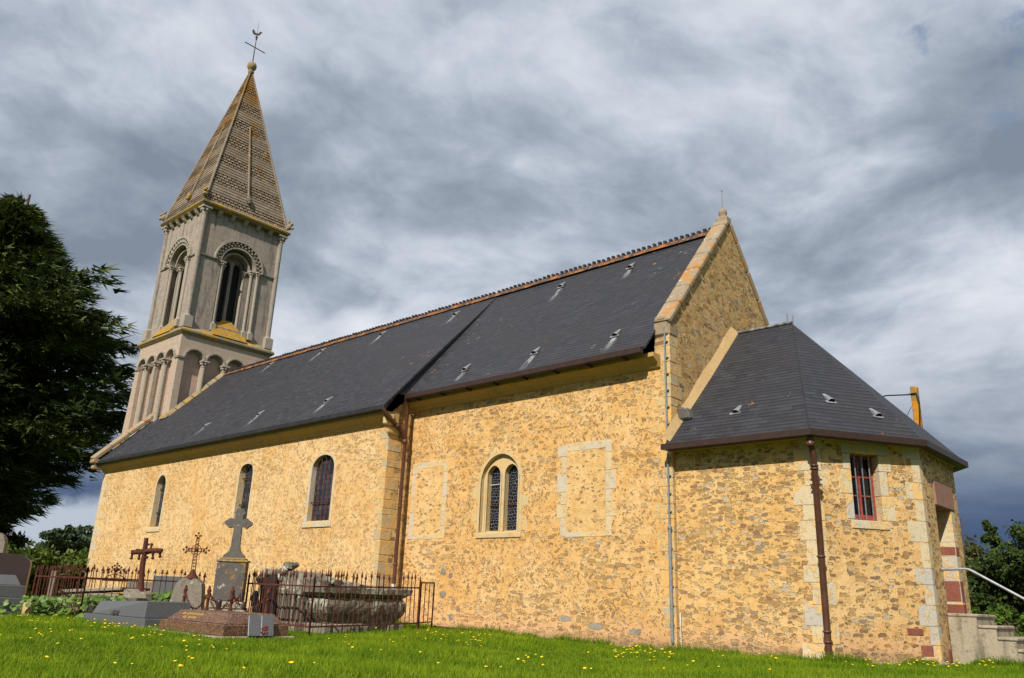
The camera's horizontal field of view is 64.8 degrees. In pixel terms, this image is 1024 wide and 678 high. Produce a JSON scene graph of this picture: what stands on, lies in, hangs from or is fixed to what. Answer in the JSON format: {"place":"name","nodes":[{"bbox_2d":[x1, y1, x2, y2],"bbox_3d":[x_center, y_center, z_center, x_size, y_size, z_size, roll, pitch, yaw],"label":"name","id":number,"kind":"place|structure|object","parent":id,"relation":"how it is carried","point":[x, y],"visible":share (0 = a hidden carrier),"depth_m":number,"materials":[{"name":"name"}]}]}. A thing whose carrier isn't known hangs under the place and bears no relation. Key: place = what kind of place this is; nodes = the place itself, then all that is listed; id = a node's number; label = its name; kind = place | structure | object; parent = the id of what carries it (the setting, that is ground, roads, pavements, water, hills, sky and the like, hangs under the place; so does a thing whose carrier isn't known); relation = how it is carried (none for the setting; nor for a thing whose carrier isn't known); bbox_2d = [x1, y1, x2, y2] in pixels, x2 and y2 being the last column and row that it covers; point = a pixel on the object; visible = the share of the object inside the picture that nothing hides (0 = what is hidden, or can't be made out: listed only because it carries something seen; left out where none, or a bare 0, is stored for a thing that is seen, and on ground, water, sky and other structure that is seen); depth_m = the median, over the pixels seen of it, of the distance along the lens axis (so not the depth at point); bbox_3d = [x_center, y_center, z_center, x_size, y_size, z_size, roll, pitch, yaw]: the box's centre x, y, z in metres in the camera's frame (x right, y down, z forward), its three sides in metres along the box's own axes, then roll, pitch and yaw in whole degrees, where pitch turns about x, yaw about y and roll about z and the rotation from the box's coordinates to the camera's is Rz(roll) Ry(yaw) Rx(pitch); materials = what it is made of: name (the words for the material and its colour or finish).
{"place":"outdoors","nodes":[
{"label":"outdoors","id":0,"kind":"place"},
{"bbox_2d":[0,592,1023,677],"bbox_3d":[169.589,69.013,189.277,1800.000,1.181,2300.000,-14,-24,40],"label":"ground","id":1,"kind":"structure","parent":0,"point":[474,665],"depth_m":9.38,"materials":[{"name":"plant"}]},
{"bbox_2d":[0,533,7,552],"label":"headstone","id":2,"kind":"object","parent":1,"relation":"on","point":[3,542],"visible":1,"depth_m":21.42,"materials":[{"name":"stone"}]},
{"bbox_2d":[0,575,30,613],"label":"grey granite tomb","id":3,"kind":"object","parent":1,"relation":"on","point":[12,587],"visible":0.69,"depth_m":18.02,"materials":[{"name":"grey stone"}]},
{"bbox_2d":[0,553,31,594],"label":"headstone","id":4,"kind":"object","parent":1,"relation":"on","point":[19,566],"visible":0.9,"depth_m":19.61,"materials":[{"name":"stone"}]},
{"bbox_2d":[21,602,33,615],"bbox_3d":[-10.489,5.946,17.420,0.150,0.480,0.200,6,-18,-12],"label":"edging stone","id":5,"kind":"object","parent":1,"relation":"on","point":[25,610],"visible":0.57,"depth_m":17.37,"materials":[{"name":"beige stone"}]},
{"bbox_2d":[0,595,84,616],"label":"leafy plant","id":6,"kind":"object","parent":1,"relation":"on","point":[44,601],"visible":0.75,"depth_m":17.52,"materials":[{"name":"green plant"}]},
{"bbox_2d":[6,540,89,597],"bbox_3d":[-17.128,7.816,26.840,2.363,2.520,11.612,-1,-18,10],"label":"boundary hedge","id":7,"kind":"object","parent":1,"relation":"on","point":[37,556],"visible":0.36,"depth_m":28.78,"materials":[{"name":"green plant"}]},
{"bbox_2d":[5,531,90,591],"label":"field hedge","id":8,"kind":"object","parent":1,"relation":"on","point":[20,539],"visible":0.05,"depth_m":43.74,"materials":[{"name":"green plant"}]},
{"bbox_2d":[46,571,57,596],"bbox_3d":[-13.389,7.265,23.412,0.150,1.040,0.100,5,-18,-7],"label":"marker stone","id":9,"kind":"object","parent":1,"relation":"on","point":[52,584],"visible":0.43,"depth_m":23.42,"materials":[{"name":"grey stone"}]},
{"bbox_2d":[34,540,70,548],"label":"tree","id":10,"kind":"object","parent":1,"relation":"on","point":[36,544],"depth_m":123.51,"materials":[{"name":"green plant"}]},
{"bbox_2d":[37,524,93,544],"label":"tree","id":11,"kind":"object","parent":1,"relation":"on","point":[71,532],"visible":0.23,"depth_m":132.01,"materials":[{"name":"green plant"}]},
{"bbox_2d":[0,190,139,540],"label":"yew tree","id":12,"kind":"object","parent":1,"relation":"on","point":[47,327],"visible":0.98,"depth_m":40.54,"materials":[{"name":"green plant"}]},
{"bbox_2d":[43,594,122,617],"bbox_3d":[-8.935,5.917,17.774,3.258,0.574,2.262,-14,-24,40],"label":"leafy plant","id":13,"kind":"object","parent":1,"relation":"on","point":[94,599],"visible":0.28,"depth_m":17.52,"materials":[{"name":"green plant"}]},
{"bbox_2d":[32,565,144,612],"bbox_3d":[-10.474,6.332,20.049,0.118,1.263,2.591,-14,-24,40],"label":"iron railing","id":14,"kind":"object","parent":1,"relation":"on","point":[78,571],"visible":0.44,"depth_m":20.14,"materials":[{"name":"brown metal"}]},
{"bbox_2d":[58,587,149,610],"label":"flat slab","id":15,"kind":"structure","parent":1,"relation":"on","point":[108,591],"depth_m":18.80,"materials":[{"name":"stone"}]},
{"bbox_2d":[30,564,205,612],"bbox_3d":[-9.398,6.074,19.176,3.109,1.266,2.810,-14,-24,40],"label":"iron railing","id":16,"kind":"object","parent":1,"relation":"on","point":[86,569],"visible":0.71,"depth_m":18.09,"materials":[{"name":"brown metal"}]},
{"bbox_2d":[102,562,125,581],"bbox_3d":[-8.764,5.152,17.849,0.080,0.402,0.520,-14,-24,40],"label":"railing crest","id":17,"kind":"object","parent":16,"relation":"attached to","point":[116,569],"visible":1,"depth_m":17.83,"materials":[{"name":"metal"}]},
{"bbox_2d":[83,601,189,628],"bbox_3d":[-7.017,5.189,15.096,2.630,0.590,0.910,-14,-24,40],"label":"grey granite grave","id":18,"kind":"object","parent":1,"relation":"on","point":[143,613],"visible":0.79,"depth_m":14.44,"materials":[{"name":"grey stone"}]},
{"bbox_2d":[127,581,152,586],"bbox_3d":[-9.862,7.140,22.242,1.500,0.820,0.160,5,-18,-7],"label":"headstone","id":19,"kind":"object","parent":1,"relation":"on","point":[149,584],"visible":0.07,"depth_m":22.21,"materials":[{"name":"stone"}]},
{"bbox_2d":[123,538,162,600],"bbox_3d":[-8.014,5.112,17.419,0.826,1.595,0.621,-14,-24,40],"label":"rustic iron cross","id":20,"kind":"object","parent":1,"relation":"on","point":[139,593],"visible":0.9,"depth_m":17.39,"materials":[{"name":"metal"}]},
{"bbox_2d":[110,594,206,600],"bbox_3d":[-7.820,6.004,18.049,2.204,0.626,2.246,8,-19,-17],"label":"leafy plant","id":21,"kind":"object","parent":1,"relation":"on","point":[154,597],"visible":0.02,"depth_m":17.66,"materials":[{"name":"green plant"}]},
{"bbox_2d":[151,589,172,601],"bbox_3d":[-7.313,5.713,17.228,1.161,0.738,0.984,-14,-24,40],"label":"leafy plant","id":22,"kind":"object","parent":1,"relation":"on","point":[167,595],"visible":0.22,"depth_m":17.19,"materials":[{"name":"green plant"}]},
{"bbox_2d":[151,576,185,597],"bbox_3d":[-8.239,6.141,19.346,0.780,0.860,0.160,5,-18,-7],"label":"headstone","id":23,"kind":"object","parent":1,"relation":"on","point":[156,587],"visible":0.21,"depth_m":19.33,"materials":[{"name":"grey stone"}]},
{"bbox_2d":[169,532,209,609],"bbox_3d":[-6.362,4.695,15.997,0.671,1.692,0.270,3,-18,-3],"label":"rough headstone","id":24,"kind":"object","parent":1,"relation":"on","point":[196,589],"visible":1,"depth_m":15.84,"materials":[{"name":"stone"}]},
{"bbox_2d":[150,609,293,638],"bbox_3d":[-4.824,4.809,13.340,2.270,0.575,1.380,-14,-24,40],"label":"brown granite grave","id":25,"kind":"object","parent":1,"relation":"on","point":[220,623],"visible":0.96,"depth_m":12.84,"materials":[{"name":"stone"}]},
{"bbox_2d":[247,615,273,636],"bbox_3d":[-3.945,4.511,12.678,0.455,0.308,0.141,18,-23,-40],"label":"memorial plaque","id":26,"kind":"object","parent":25,"relation":"on","point":[260,626],"visible":1,"depth_m":12.66,"materials":[{"name":"grey stone"}]},
{"bbox_2d":[275,571,369,630],"bbox_3d":[-3.686,5.364,16.226,1.272,1.240,2.304,-14,-24,40],"label":"pedimented tomb","id":27,"kind":"object","parent":1,"relation":"on","point":[299,589],"visible":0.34,"depth_m":15.41,"materials":[{"name":"stone"}]},
{"bbox_2d":[251,562,298,613],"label":"broken slabs","id":28,"kind":"structure","parent":27,"relation":"on","point":[288,566],"depth_m":15.74,"materials":[{"name":"stone"}]},
{"bbox_2d":[245,568,420,634],"bbox_3d":[-3.472,5.183,15.826,2.418,1.358,2.804,-14,-24,40],"label":"iron railing","id":29,"kind":"object","parent":1,"relation":"on","point":[338,576],"visible":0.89,"depth_m":14.99,"materials":[{"name":"brown metal"}]},
{"bbox_2d":[303,585,412,633],"bbox_3d":[-3.006,5.301,15.636,0.784,0.946,2.140,-14,-24,40],"label":"stone sarcophagus","id":30,"kind":"object","parent":1,"relation":"on","point":[327,630],"visible":0.68,"depth_m":15.24,"materials":[{"name":"grey stone"}]},
{"bbox_2d":[418,582,434,629],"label":"railing gate","id":31,"kind":"structure","parent":1,"relation":"on","point":[431,621],"depth_m":16.61,"materials":[{"name":"metal"}]},
{"bbox_2d":[434,626,472,630],"bbox_3d":[-1.154,5.972,16.631,0.986,0.074,0.033,-4,-19,18],"label":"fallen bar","id":32,"kind":"object","parent":1,"relation":"on","point":[450,627],"visible":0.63,"depth_m":16.66,"materials":[{"name":"metal"}]},
{"bbox_2d":[82,25,971,662],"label":"village church","id":33,"kind":"structure","parent":1,"relation":"on","point":[670,443],"depth_m":17.87,"materials":[{"name":"stone"}]},
{"bbox_2d":[146,472,166,531],"bbox_3d":[-11.805,5.531,27.327,0.940,2.002,0.455,-14,-24,40],"label":"window","id":34,"kind":"structure","parent":33,"relation":"in","point":[161,483],"depth_m":27.39,"materials":[{"name":"stone"}]},
{"bbox_2d":[232,461,254,518],"bbox_3d":[-7.771,4.578,23.834,1.020,1.927,0.455,-14,-24,40],"label":"window","id":35,"kind":"structure","parent":33,"relation":"in","point":[245,478],"depth_m":23.96,"materials":[{"name":"stone"}]},
{"bbox_2d":[301,452,336,527],"bbox_3d":[-4.903,3.993,21.316,1.260,1.965,0.455,-14,-24,40],"label":"window","id":36,"kind":"structure","parent":33,"relation":"in","point":[320,494],"depth_m":21.33,"materials":[{"name":"glass"}]},
{"bbox_2d":[408,460,448,539],"bbox_3d":[-1.982,3.876,19.412,1.260,1.845,0.108,-14,-24,40],"label":"blocked window","id":37,"kind":"structure","parent":33,"relation":"in","point":[426,520],"depth_m":19.36,"materials":[{"name":"stone"}]},
{"bbox_2d":[471,450,527,537],"bbox_3d":[-0.210,3.446,17.952,1.680,1.926,0.250,-14,-24,40],"label":"window","id":38,"kind":"structure","parent":33,"relation":"in","point":[500,489],"depth_m":18.05,"materials":[{"name":"stone"}]},
{"bbox_2d":[557,440,615,536],"bbox_3d":[1.523,3.043,16.378,1.480,1.905,0.108,-14,-24,40],"label":"blocked window","id":39,"kind":"structure","parent":33,"relation":"in","point":[583,479],"depth_m":16.32,"materials":[{"name":"stone"}]},
{"bbox_2d":[838,442,896,530],"bbox_3d":[5.927,2.539,13.790,1.040,1.430,0.497,7,-19,-15],"label":"window","id":40,"kind":"structure","parent":33,"relation":"in","point":[865,483],"depth_m":13.70,"materials":[{"name":"stone"}]},
{"bbox_2d":[883,386,922,427],"bbox_3d":[7.993,3.890,17.342,2.090,5.918,0.265,-1,-18,10],"label":"cable post","id":41,"kind":"object","parent":33,"relation":"on","point":[915,406],"visible":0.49,"depth_m":17.92,"materials":[{"name":"orange wood"}]},
{"bbox_2d":[932,479,966,613],"bbox_3d":[7.678,3.769,14.569,0.470,2.300,1.171,-14,-24,40],"label":"doorway","id":42,"kind":"structure","parent":33,"relation":"in","point":[943,495],"depth_m":14.67,"materials":[{"name":"beige stone"}]},
{"bbox_2d":[394,618,1023,666],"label":"weeds","id":43,"kind":"object","parent":1,"relation":"on","point":[833,658],"visible":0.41,"depth_m":12.69,"materials":[{"name":"green plant"}]},
{"bbox_2d":[960,518,968,563],"bbox_3d":[18.297,8.291,32.703,0.514,2.158,0.036,-14,-24,40],"label":"bare sapling","id":44,"kind":"object","parent":1,"relation":"on","point":[962,537],"visible":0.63,"depth_m":32.74,"materials":[{"name":"brown plant"}]},
{"bbox_2d":[942,568,1023,663],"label":"concrete steps","id":45,"kind":"structure","parent":1,"relation":"on","point":[972,636],"depth_m":13.24,"materials":[{"name":"beige concrete"}]},
{"bbox_2d":[962,535,1013,619],"bbox_3d":[17.699,10.217,33.267,4.845,4.401,4.148,-14,-24,40],"label":"garden shrub","id":46,"kind":"object","parent":1,"relation":"on","point":[973,552],"visible":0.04,"depth_m":33.15,"materials":[{"name":"green plant"}]},
{"bbox_2d":[965,519,1023,630],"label":"garden shrub","id":47,"kind":"object","parent":1,"relation":"on","point":[983,592],"visible":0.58,"depth_m":30.47,"materials":[{"name":"green plant"}]},
{"bbox_2d":[971,602,1023,636],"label":"garden shrub","id":48,"kind":"object","parent":1,"relation":"on","point":[999,619],"visible":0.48,"depth_m":28.92,"materials":[{"name":"green plant"}]},
{"bbox_2d":[1000,519,1023,617],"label":"garden shrub","id":49,"kind":"object","parent":1,"relation":"on","point":[1017,532],"visible":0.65,"depth_m":29.78,"materials":[{"name":"green plant"}]},
{"bbox_3d":[-5.424,5.232,14.829,2.330,0.322,1.000,-14,-24,40],"label":"gravel plot","id":50,"kind":"object","parent":1,"relation":"on","visible":0},
{"bbox_2d":[216,599,221,609],"bbox_3d":[-5.263,4.823,14.452,0.150,0.300,0.143,-14,-24,40],"label":"grave vase","id":51,"kind":"object","parent":50,"relation":"on","point":[218,603],"visible":0.47,"depth_m":14.44,"materials":[{"name":"stone"}]},
{"bbox_2d":[182,584,269,612],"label":"chained posts","id":52,"kind":"object","parent":50,"relation":"on","point":[232,597],"visible":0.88,"depth_m":14.52,"materials":[{"name":"metal"}]},
{"bbox_2d":[209,508,252,611],"bbox_3d":[-5.349,4.307,15.476,0.720,2.064,0.520,5,-18,-9],"label":"stone cross monument","id":53,"kind":"object","parent":50,"relation":"on","point":[233,562],"visible":0.81,"depth_m":15.28,"materials":[{"name":"grey stone"}]},
{"bbox_2d":[0,0,1023,609],"label":"sky","id":54,"kind":"structure","parent":0,"point":[866,157],"materials":[{"name":"grey"}]},
{"bbox_2d":[423,624,951,664],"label":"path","id":55,"kind":"structure","parent":0,"point":[940,663],"depth_m":12.86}
]}

